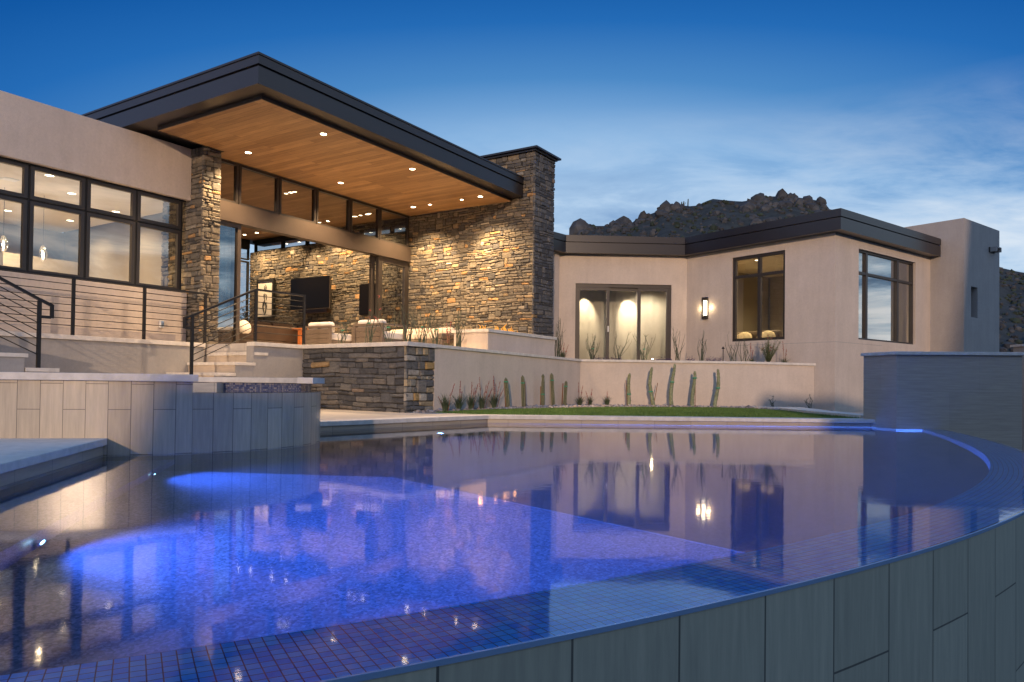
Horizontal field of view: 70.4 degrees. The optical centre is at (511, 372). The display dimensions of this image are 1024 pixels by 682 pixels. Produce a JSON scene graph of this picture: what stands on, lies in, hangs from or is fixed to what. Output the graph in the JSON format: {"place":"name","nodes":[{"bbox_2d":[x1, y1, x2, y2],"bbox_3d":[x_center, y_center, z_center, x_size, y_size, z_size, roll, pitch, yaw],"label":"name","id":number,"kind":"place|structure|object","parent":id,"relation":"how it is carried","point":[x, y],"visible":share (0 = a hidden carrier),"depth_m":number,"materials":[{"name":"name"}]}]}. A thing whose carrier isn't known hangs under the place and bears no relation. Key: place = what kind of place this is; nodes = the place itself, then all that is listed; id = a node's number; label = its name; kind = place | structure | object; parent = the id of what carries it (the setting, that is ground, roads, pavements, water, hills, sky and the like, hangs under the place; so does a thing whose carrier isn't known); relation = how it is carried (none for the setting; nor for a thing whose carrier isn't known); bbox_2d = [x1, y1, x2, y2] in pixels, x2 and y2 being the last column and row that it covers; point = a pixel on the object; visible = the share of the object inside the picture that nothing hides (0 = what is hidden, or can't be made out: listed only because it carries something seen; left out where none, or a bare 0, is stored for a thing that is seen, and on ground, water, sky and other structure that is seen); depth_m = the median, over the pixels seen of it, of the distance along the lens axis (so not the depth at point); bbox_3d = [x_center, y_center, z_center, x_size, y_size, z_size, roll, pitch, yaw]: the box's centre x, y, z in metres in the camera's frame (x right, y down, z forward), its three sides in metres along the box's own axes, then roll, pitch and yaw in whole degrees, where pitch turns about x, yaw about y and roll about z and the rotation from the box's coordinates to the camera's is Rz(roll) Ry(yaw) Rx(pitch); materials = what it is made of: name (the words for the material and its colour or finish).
{"place":"outdoors","nodes":[
{"label":"outdoors","id":0,"kind":"place"},
{"bbox_2d":[204,343,303,361],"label":"terrace floor","id":1,"kind":"structure","parent":0,"point":[236,347],"depth_m":13.98,"materials":[{"name":"beige concrete"}]},
{"bbox_2d":[0,90,191,341],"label":"kitchen wing","id":2,"kind":"structure","parent":1,"relation":"on","point":[101,170],"depth_m":13.63,"materials":[{"name":"beige paint"}]},
{"bbox_2d":[0,195,27,269],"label":"window","id":3,"kind":"structure","parent":2,"relation":"in","point":[24,203],"depth_m":12.22,"materials":[{"name":"brown metal"}]},
{"bbox_2d":[0,158,27,197],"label":"window","id":4,"kind":"structure","parent":2,"relation":"in","point":[24,194],"depth_m":12.20,"materials":[{"name":"brown metal"}]},
{"bbox_2d":[38,219,47,261],"bbox_3d":[-9.730,-2.981,15.077,0.169,1.382,0.169,1,-1,0],"label":"pendant lamp","id":5,"kind":"object","parent":2,"relation":"hanging from","point":[42,246],"visible":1,"depth_m":15.06,"materials":[{"name":"glass"}]},
{"bbox_2d":[28,201,84,276],"bbox_3d":[-7.965,-2.285,12.692,0.075,1.215,0.895,0,-1,32],"label":"window","id":6,"kind":"structure","parent":2,"relation":"in","point":[81,214],"depth_m":12.72,"materials":[{"name":"brown metal"}]},
{"bbox_2d":[30,165,84,209],"bbox_3d":[-7.954,-3.213,12.707,0.075,0.572,0.895,0,-1,32],"label":"window","id":7,"kind":"structure","parent":2,"relation":"in","point":[81,205],"depth_m":12.68,"materials":[{"name":"brown metal"}]},
{"bbox_2d":[85,212,134,283],"bbox_3d":[-7.464,-2.266,13.481,0.075,1.215,0.895,0,-1,32],"label":"window","id":8,"kind":"structure","parent":2,"relation":"in","point":[132,224],"depth_m":13.54,"materials":[{"name":"brown metal"}]},
{"bbox_2d":[87,179,135,219],"bbox_3d":[-7.452,-3.194,13.496,0.075,0.572,0.895,0,-1,32],"label":"window","id":9,"kind":"structure","parent":2,"relation":"in","point":[133,192],"depth_m":13.50,"materials":[{"name":"brown metal"}]},
{"bbox_2d":[136,222,180,289],"bbox_3d":[-6.961,-2.247,14.272,0.075,1.215,0.900,0,-1,32],"label":"window","id":10,"kind":"structure","parent":2,"relation":"in","point":[178,233],"depth_m":14.36,"materials":[{"name":"brown metal"}]},
{"bbox_2d":[137,191,180,228],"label":"window","id":11,"kind":"structure","parent":2,"relation":"in","point":[178,203],"depth_m":14.28,"materials":[{"name":"brown metal"}]},
{"bbox_2d":[0,331,204,373],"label":"walkway wall","id":12,"kind":"structure","parent":1,"relation":"on","point":[75,354],"depth_m":12.53,"materials":[{"name":"grey paint"}]},
{"bbox_2d":[0,267,207,342],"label":"walkway railing","id":13,"kind":"object","parent":12,"relation":"on","point":[73,305],"visible":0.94,"depth_m":12.61,"materials":[{"name":"black metal"}]},
{"bbox_2d":[161,146,221,343],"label":"stone column","id":14,"kind":"structure","parent":1,"relation":"on","point":[200,241],"depth_m":14.65,"materials":[{"name":"brown stone"}]},
{"bbox_2d":[239,320,297,344],"bbox_3d":[-6.276,-0.898,17.631,0.850,0.645,2.300,0,-1,32],"label":"sofa","id":15,"kind":"object","parent":1,"relation":"on","point":[278,337],"visible":0.38,"depth_m":17.61,"materials":[{"name":"brown wood"}]},
{"bbox_2d":[240,320,250,333],"bbox_3d":[-6.189,-1.049,16.748,0.300,0.322,0.331,1,-1,0],"label":"white pillow","id":16,"kind":"object","parent":15,"relation":"on","point":[244,327],"visible":0.69,"depth_m":16.67,"materials":[{"name":"white fabric"}]},
{"bbox_2d":[64,51,523,343],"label":"living pavilion","id":17,"kind":"structure","parent":1,"relation":"on","point":[281,186],"depth_m":15.53,"materials":[{"name":"brown wood"}]},
{"bbox_2d":[217,220,240,343],"bbox_3d":[-6.130,-1.876,15.377,0.432,2.650,0.777,1,-1,7],"label":"sliding door","id":18,"kind":"structure","parent":17,"relation":"in","point":[230,233],"depth_m":15.52,"materials":[{"name":"clear glass"}]},
{"bbox_2d":[220,159,238,203],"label":"clerestory window","id":19,"kind":"structure","parent":17,"relation":"in","point":[229,183],"depth_m":15.52,"materials":[{"name":"glass"}]},
{"bbox_2d":[241,260,248,320],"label":"back window","id":20,"kind":"structure","parent":17,"relation":"in","point":[247,262],"depth_m":24.11,"materials":[{"name":"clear glass"}]},
{"bbox_2d":[238,164,278,213],"bbox_3d":[-5.640,-4.038,16.143,0.585,0.880,0.979,1,-1,4],"label":"clerestory window","id":21,"kind":"structure","parent":17,"relation":"in","point":[258,189],"depth_m":16.15,"materials":[{"name":"glass"}]},
{"bbox_2d":[254,239,281,251],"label":"strip window","id":22,"kind":"structure","parent":17,"relation":"in","point":[255,244],"depth_m":23.97,"materials":[{"name":"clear glass"}]},
{"bbox_2d":[279,177,315,223],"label":"clerestory window","id":23,"kind":"structure","parent":17,"relation":"in","point":[297,200],"depth_m":17.06,"materials":[{"name":"clear glass"}]},
{"bbox_2d":[316,188,350,231],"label":"clerestory window","id":24,"kind":"structure","parent":17,"relation":"in","point":[332,209],"depth_m":18.01,"materials":[{"name":"glass"}]},
{"bbox_2d":[350,199,379,239],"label":"clerestory window","id":25,"kind":"structure","parent":17,"relation":"in","point":[364,217],"depth_m":18.96,"materials":[{"name":"clear glass"}]},
{"bbox_2d":[368,255,375,319],"bbox_3d":[-3.463,-1.771,19.782,0.070,2.650,1.190,0,-1,32],"label":"sliding door","id":26,"kind":"structure","parent":17,"relation":"in","point":[372,259],"depth_m":19.31,"materials":[{"name":"brown metal"}]},
{"bbox_2d":[375,256,408,330],"bbox_3d":[-3.281,-1.768,19.865,0.622,2.650,1.147,1,-1,7],"label":"fixed window","id":27,"kind":"structure","parent":17,"relation":"in","point":[392,275],"depth_m":19.85,"materials":[{"name":"clear glass"}]},
{"bbox_2d":[379,208,408,246],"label":"clerestory window","id":28,"kind":"structure","parent":17,"relation":"in","point":[394,226],"depth_m":19.94,"materials":[{"name":"clear glass"}]},
{"bbox_2d":[305,322,352,344],"bbox_3d":[-3.964,-0.780,15.769,0.820,0.560,0.740,0,-1,32],"label":"armchair","id":29,"kind":"object","parent":1,"relation":"on","point":[319,333],"visible":0.71,"depth_m":15.47,"materials":[{"name":"beige"}]},
{"bbox_2d":[338,314,351,343],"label":"stem plant","id":30,"kind":"object","parent":1,"relation":"on","point":[342,330],"visible":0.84,"depth_m":14.18,"materials":[{"name":"plant"}]},
{"bbox_2d":[365,295,381,342],"bbox_3d":[-2.643,-0.978,13.823,0.296,1.009,0.220,1,-1,-22],"label":"stem plant","id":31,"kind":"object","parent":1,"relation":"on","point":[370,336],"visible":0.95,"depth_m":13.81,"materials":[{"name":"green plant"}]},
{"bbox_2d":[353,319,406,342],"bbox_3d":[-2.723,-0.778,14.981,0.820,0.560,0.740,0,-1,32],"label":"armchair","id":32,"kind":"object","parent":1,"relation":"on","point":[361,334],"visible":0.74,"depth_m":14.74,"materials":[{"name":"beige wicker"}]},
{"bbox_2d":[376,307,400,341],"bbox_3d":[-2.310,-0.851,13.565,0.447,0.758,0.116,1,-1,-9],"label":"stem plant","id":33,"kind":"object","parent":1,"relation":"on","point":[389,339],"visible":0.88,"depth_m":13.54,"materials":[{"name":"plant"}]},
{"bbox_2d":[249,145,560,344],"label":"stone chimney wall","id":34,"kind":"structure","parent":1,"relation":"on","point":[490,266],"depth_m":19.31,"materials":[{"name":"brown stone"}]},
{"bbox_2d":[256,278,275,318],"bbox_3d":[-7.992,-2.379,23.552,0.810,1.260,0.105,0,-1,32],"label":"framed drawing","id":35,"kind":"object","parent":34,"relation":"attached to","point":[267,284],"visible":0.87,"depth_m":23.49,"materials":[{"name":"black"}]},
{"bbox_2d":[290,275,330,309],"bbox_3d":[-6.149,-2.418,22.341,1.760,0.987,0.215,0,-1,32],"label":"television","id":36,"kind":"object","parent":34,"relation":"attached to","point":[316,291],"visible":0.97,"depth_m":22.19,"materials":[{"name":"black plastic"}]},
{"bbox_2d":[299,309,330,313],"bbox_3d":[-6.058,-1.862,22.291,1.250,0.108,0.180,0,-1,32],"label":"soundbar","id":37,"kind":"object","parent":34,"relation":"attached to","point":[313,311],"visible":0.77,"depth_m":22.12,"materials":[{"name":"black plastic"}]},
{"bbox_2d":[359,283,375,315],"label":"dark wall panel","id":38,"kind":"structure","parent":34,"relation":"attached to","point":[363,299],"depth_m":21.14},
{"bbox_2d":[399,306,418,341],"bbox_3d":[-1.901,-0.859,13.406,0.359,0.776,0.264,1,-1,-17],"label":"stem plant","id":39,"kind":"object","parent":1,"relation":"on","point":[410,332],"visible":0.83,"depth_m":13.37,"materials":[{"name":"green plant"}]},
{"bbox_2d":[390,327,453,345],"bbox_3d":[-2.238,-0.783,16.901,2.200,0.485,0.850,0,-1,32],"label":"sofa","id":40,"kind":"object","parent":1,"relation":"on","point":[443,341],"visible":0.41,"depth_m":16.29,"materials":[{"name":"white fabric"}]},
{"bbox_2d":[409,307,434,342],"bbox_3d":[-1.714,-0.874,13.758,0.505,0.822,0.214,1,-1,11],"label":"stem plant","id":41,"kind":"object","parent":1,"relation":"on","point":[422,331],"visible":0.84,"depth_m":13.73,"materials":[{"name":"green plant"}]},
{"bbox_2d":[427,313,442,344],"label":"stem plant","id":42,"kind":"object","parent":1,"relation":"on","point":[433,337],"visible":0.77,"depth_m":14.30,"materials":[{"name":"green plant"}]},
{"bbox_2d":[454,307,467,346],"bbox_3d":[-1.044,-0.922,14.977,0.324,0.973,0.124,1,-1,0],"label":"stem plant","id":43,"kind":"object","parent":1,"relation":"on","point":[458,341],"visible":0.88,"depth_m":14.94,"materials":[{"name":"green plant"}]},
{"bbox_2d":[0,423,1023,681],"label":"pool water","id":44,"kind":"structure","parent":0,"point":[334,553],"depth_m":3.13,"materials":[{"name":"blue liquid"}]},
{"bbox_2d":[0,0,1023,318],"label":"sky","id":45,"kind":"structure","parent":0,"point":[903,113],"materials":[{"name":"blue"}]},
{"bbox_2d":[552,208,940,411],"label":"bedroom wing","id":46,"kind":"structure","parent":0,"point":[847,288],"depth_m":20.26,"materials":[{"name":"beige paint"}]},
{"bbox_2d":[576,287,609,358],"bbox_3d":[2.361,-1.284,21.200,0.957,2.387,0.072,1,-1,-3],"label":"glass door","id":47,"kind":"structure","parent":46,"relation":"in","point":[607,290],"depth_m":21.19,"materials":[{"name":"brown metal"}]},
{"bbox_2d":[605,288,638,359],"bbox_3d":[3.256,-1.271,21.307,1.010,2.387,0.146,1,-1,0],"label":"glass door","id":48,"kind":"structure","parent":46,"relation":"in","point":[611,289],"depth_m":21.32,"materials":[{"name":"brown metal"}]},
{"bbox_2d":[637,288,668,359],"bbox_3d":[4.142,-1.261,21.302,0.925,2.387,0.055,1,-1,-3],"label":"glass door","id":49,"kind":"structure","parent":46,"relation":"in","point":[639,289],"depth_m":21.29,"materials":[{"name":"brown metal"}]},
{"bbox_2d":[702,297,707,318],"bbox_3d":[5.508,-1.824,20.693,0.103,0.614,0.172,1,-1,-38],"label":"wall sconce","id":50,"kind":"object","parent":46,"relation":"attached to","point":[705,307],"depth_m":20.67,"materials":[{"name":"white glass"}]},
{"bbox_2d":[732,250,784,341],"bbox_3d":[6.641,-2.002,19.477,0.100,2.319,1.612,1,-1,-38],"label":"window","id":51,"kind":"structure","parent":46,"relation":"in","point":[735,260],"depth_m":19.45,"materials":[{"name":"brown metal"}]},
{"bbox_2d":[737,330,781,338],"bbox_3d":[7.556,-0.592,21.027,2.651,1.082,1.620,1,-1,-38],"label":"bed","id":52,"kind":"object","parent":46,"relation":"on","point":[767,333],"visible":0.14,"depth_m":20.14,"materials":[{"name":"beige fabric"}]},
{"bbox_2d":[858,250,912,343],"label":"window","id":53,"kind":"structure","parent":46,"relation":"in","point":[885,283],"depth_m":19.52,"materials":[{"name":"glass"}]},
{"bbox_2d":[581,195,1023,351],"bbox_3d":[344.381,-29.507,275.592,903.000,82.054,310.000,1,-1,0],"label":"rocky hill","id":54,"kind":"structure","parent":0,"point":[667,229],"depth_m":274.66,"materials":[{"name":"brown stone"}]},
{"bbox_2d":[569,218,589,234],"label":"boulder","id":55,"kind":"object","parent":54,"relation":"on","point":[576,226],"visible":0.42,"depth_m":293.61,"materials":[{"name":"stone"}]},
{"bbox_2d":[751,193,765,200],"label":"boulder","id":56,"kind":"object","parent":54,"relation":"on","point":[758,197],"visible":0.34,"depth_m":295.53,"materials":[{"name":"stone"}]},
{"bbox_2d":[775,188,787,197],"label":"boulder","id":57,"kind":"object","parent":54,"relation":"on","point":[781,192],"visible":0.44,"depth_m":298.24,"materials":[{"name":"stone"}]},
{"bbox_2d":[1010,344,1023,451],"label":"boundary wall","id":58,"kind":"structure","parent":0,"point":[1018,347],"depth_m":19.04,"materials":[{"name":"paint"}]},
{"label":"raised bed","id":59,"kind":"structure","parent":0,"visible":0},
{"bbox_2d":[451,329,556,355],"bbox_3d":[-0.113,-0.609,16.993,0.990,0.575,3.020,0,-1,32],"label":"fire bench","id":60,"kind":"object","parent":59,"relation":"on","point":[501,340],"visible":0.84,"depth_m":16.16,"materials":[{"name":"paint"}]},
{"bbox_2d":[553,321,564,356],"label":"stem plant","id":61,"kind":"object","parent":59,"relation":"on","point":[559,345],"visible":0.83,"depth_m":18.45,"materials":[{"name":"green plant"}]},
{"bbox_2d":[586,334,599,358],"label":"stem plant","id":62,"kind":"object","parent":59,"relation":"on","point":[592,349],"visible":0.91,"depth_m":18.82,"materials":[{"name":"green plant"}]},
{"bbox_2d":[633,334,655,359],"bbox_3d":[3.400,-0.608,18.706,0.464,0.799,0.394,2,-1,-41],"label":"stem plant","id":63,"kind":"object","parent":59,"relation":"on","point":[646,354],"visible":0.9,"depth_m":18.70,"materials":[{"name":"grey plant"}]},
{"bbox_2d":[672,327,684,359],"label":"stem plant","id":64,"kind":"object","parent":59,"relation":"on","point":[676,350],"visible":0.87,"depth_m":18.66,"materials":[{"name":"plant"}]},
{"bbox_2d":[761,336,780,361],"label":"desert shrub","id":65,"kind":"object","parent":59,"relation":"on","point":[768,355],"visible":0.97,"depth_m":18.37,"materials":[{"name":"green plant"}]},
{"label":"ground","id":66,"kind":"structure","parent":0,"visible":0},
{"bbox_2d":[315,430,1023,681],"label":"infinity edge wall","id":67,"kind":"structure","parent":66,"relation":"on","point":[952,610],"depth_m":2.51,"materials":[{"name":"tile"}]},
{"bbox_2d":[768,218,998,351],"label":"stucco tower","id":68,"kind":"structure","parent":66,"relation":"on","point":[964,292],"depth_m":20.75,"materials":[{"name":"beige paint"}]},
{"bbox_2d":[989,246,1001,253],"bbox_3d":[14.266,-3.610,21.424,0.395,0.156,0.206,1,-1,-38],"label":"tower wall light","id":69,"kind":"object","parent":68,"relation":"attached to","point":[995,249],"visible":1,"depth_m":21.37,"materials":[{"name":"brown metal"}]},
{"bbox_2d":[861,351,1023,450],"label":"pool end wall","id":70,"kind":"structure","parent":66,"relation":"on","point":[977,394],"depth_m":11.65,"materials":[{"name":"tile"}]},
{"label":"pool wall","id":71,"kind":"structure","parent":66,"relation":"on","visible":0},
{"bbox_2d":[246,342,302,377],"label":"stair side wall","id":72,"kind":"structure","parent":71,"relation":"on","point":[280,360],"depth_m":13.87,"materials":[{"name":"grey paint"}]},
{"bbox_2d":[320,411,871,431],"bbox_3d":[0.989,0.931,14.126,17.000,0.208,12.721,1,-1,0],"label":"patio base","id":73,"kind":"object","parent":71,"relation":"on","point":[420,424],"visible":0.04,"depth_m":12.04,"materials":[{"name":"concrete"}]},
{"bbox_2d":[302,341,436,412],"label":"stone pier","id":74,"kind":"structure","parent":73,"relation":"on","point":[388,376],"depth_m":13.36,"materials":[{"name":"stone"}]},
{"bbox_2d":[320,409,473,419],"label":"pool deck","id":75,"kind":"structure","parent":73,"relation":"on","point":[328,414],"depth_m":12.00,"materials":[{"name":"concrete"}]},
{"bbox_2d":[166,352,267,382],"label":"stairs","id":76,"kind":"structure","parent":75,"relation":"on","point":[225,365],"depth_m":13.41,"materials":[{"name":"tile"}]},
{"bbox_2d":[320,414,874,425],"bbox_3d":[0.583,0.742,11.250,11.311,0.062,2.837,1,-1,-24],"label":"pool coping","id":77,"kind":"object","parent":73,"relation":"on","point":[341,422],"visible":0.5,"depth_m":12.01,"materials":[{"name":"stone"}]},
{"bbox_2d":[432,344,815,409],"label":"planter wall","id":78,"kind":"structure","parent":73,"relation":"on","point":[750,383],"depth_m":18.16,"materials":[{"name":"paint"}]},
{"bbox_2d":[436,406,858,417],"bbox_3d":[2.335,0.827,15.044,7.410,0.058,5.390,1,-1,0],"label":"lawn base","id":79,"kind":"object","parent":73,"relation":"on","point":[611,411],"visible":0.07,"depth_m":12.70,"materials":[{"name":"green plant"}]},
{"bbox_2d":[435,385,454,410],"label":"flowering yucca","id":80,"kind":"object","parent":79,"relation":"on","point":[445,406],"visible":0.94,"depth_m":13.16,"materials":[{"name":"green plant"}]},
{"bbox_2d":[752,406,862,417],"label":"garden kerb","id":81,"kind":"structure","parent":73,"relation":"on","point":[816,411],"depth_m":14.62,"materials":[{"name":"concrete"}]},
{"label":"planting soil","id":82,"kind":"structure","parent":73,"relation":"on","visible":0},
{"bbox_2d":[448,381,467,409],"bbox_3d":[-0.998,0.440,13.768,0.470,0.561,0.501,1,-1,0],"label":"flowering yucca","id":83,"kind":"object","parent":82,"relation":"on","point":[458,404],"visible":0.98,"depth_m":13.71,"materials":[{"name":"green plant"}]},
{"bbox_2d":[487,376,502,407],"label":"flowering yucca","id":84,"kind":"object","parent":82,"relation":"on","point":[494,403],"visible":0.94,"depth_m":14.98,"materials":[{"name":"green plant"}]},
{"bbox_2d":[504,377,509,406],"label":"ribbed cactus","id":85,"kind":"object","parent":82,"relation":"on","point":[506,395],"visible":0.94,"depth_m":15.07,"materials":[{"name":"green plant"}]},
{"bbox_2d":[540,374,544,405],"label":"ribbed cactus","id":86,"kind":"object","parent":82,"relation":"on","point":[542,394],"visible":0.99,"depth_m":16.59,"materials":[{"name":"green plant"}]},
{"bbox_2d":[561,381,567,404],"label":"ribbed cactus","id":87,"kind":"object","parent":82,"relation":"on","point":[564,399],"visible":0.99,"depth_m":17.52,"materials":[{"name":"green plant"}]},
{"bbox_2d":[413,404,805,412],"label":"gravel","id":88,"kind":"structure","parent":82,"relation":"on","point":[554,406],"depth_m":16.90,"materials":[{"name":"grey gravel"}]},
{"bbox_2d":[465,382,477,408],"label":"flowering yucca","id":89,"kind":"object","parent":88,"relation":"on","point":[471,402],"visible":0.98,"depth_m":14.02,"materials":[{"name":"green plant"}]},
{"bbox_2d":[474,377,492,408],"bbox_3d":[-0.606,0.418,14.514,0.449,0.642,0.470,1,-1,0],"label":"flowering yucca","id":90,"kind":"object","parent":88,"relation":"on","point":[481,402],"visible":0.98,"depth_m":14.48,"materials":[{"name":"green plant"}]},
{"bbox_2d":[521,375,525,406],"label":"ribbed cactus","id":91,"kind":"object","parent":88,"relation":"on","point":[523,394],"visible":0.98,"depth_m":15.82,"materials":[{"name":"green plant"}]},
{"bbox_2d":[550,373,554,404],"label":"ribbed cactus","id":92,"kind":"object","parent":88,"relation":"on","point":[552,389],"visible":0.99,"depth_m":17.19,"materials":[{"name":"green plant"}]},
{"bbox_2d":[648,367,657,405],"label":"totem cactus","id":93,"kind":"object","parent":88,"relation":"on","point":[652,398],"visible":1,"depth_m":17.93,"materials":[{"name":"green plant"}]},
{"bbox_2d":[669,364,675,405],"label":"totem cactus","id":94,"kind":"object","parent":88,"relation":"on","point":[671,387],"visible":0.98,"depth_m":17.88,"materials":[{"name":"green plant"}]},
{"bbox_2d":[626,373,630,405],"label":"totem cactus","id":95,"kind":"object","parent":82,"relation":"on","point":[628,394],"visible":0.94,"depth_m":17.98,"materials":[{"name":"green plant"}]},
{"bbox_2d":[690,371,696,405],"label":"totem cactus","id":96,"kind":"object","parent":82,"relation":"on","point":[693,389],"visible":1,"depth_m":17.86,"materials":[{"name":"green plant"}]},
{"bbox_2d":[713,369,719,406],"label":"totem cactus","id":97,"kind":"object","parent":82,"relation":"on","point":[717,391],"visible":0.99,"depth_m":17.82,"materials":[{"name":"green plant"}]},
{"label":"stair landing","id":98,"kind":"structure","parent":73,"relation":"on","visible":0},
{"bbox_2d":[0,353,58,379],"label":"stairs","id":99,"kind":"structure","parent":98,"relation":"on","point":[11,362],"depth_m":10.20,"materials":[{"name":"tile"}]},
{"bbox_2d":[0,276,53,367],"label":"stair railing","id":100,"kind":"object","parent":99,"relation":"on","point":[40,301],"visible":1,"depth_m":10.48,"materials":[{"name":"black metal"}]},
{"bbox_2d":[193,383,223,392],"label":"spa deck","id":101,"kind":"structure","parent":98,"relation":"on","point":[208,385],"depth_m":8.81,"materials":[{"name":"stone"}]},
{"bbox_2d":[183,289,305,374],"bbox_3d":[-4.910,-0.682,13.511,0.082,1.790,2.614,0,-1,34],"label":"patio stair railing","id":102,"kind":"object","parent":98,"relation":"on","point":[192,327],"visible":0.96,"depth_m":13.45,"materials":[{"name":"black metal"}]},
{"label":"deck base","id":103,"kind":"structure","parent":0,"visible":0},
{"bbox_2d":[0,446,102,486],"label":"pool deck","id":104,"kind":"structure","parent":103,"relation":"on","point":[15,476],"depth_m":5.00,"materials":[{"name":"tile"}]},
{"bbox_2d":[0,438,106,473],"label":"deck coping","id":105,"kind":"object","parent":104,"relation":"on","point":[17,453],"visible":1,"depth_m":5.27,"materials":[{"name":"stone"}]},
{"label":"pool shelf","id":106,"kind":"structure","parent":0,"visible":0},
{"bbox_2d":[0,372,324,454],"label":"spa","id":107,"kind":"object","parent":106,"relation":"on","point":[136,414],"visible":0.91,"depth_m":6.35,"materials":[{"name":"tile"}]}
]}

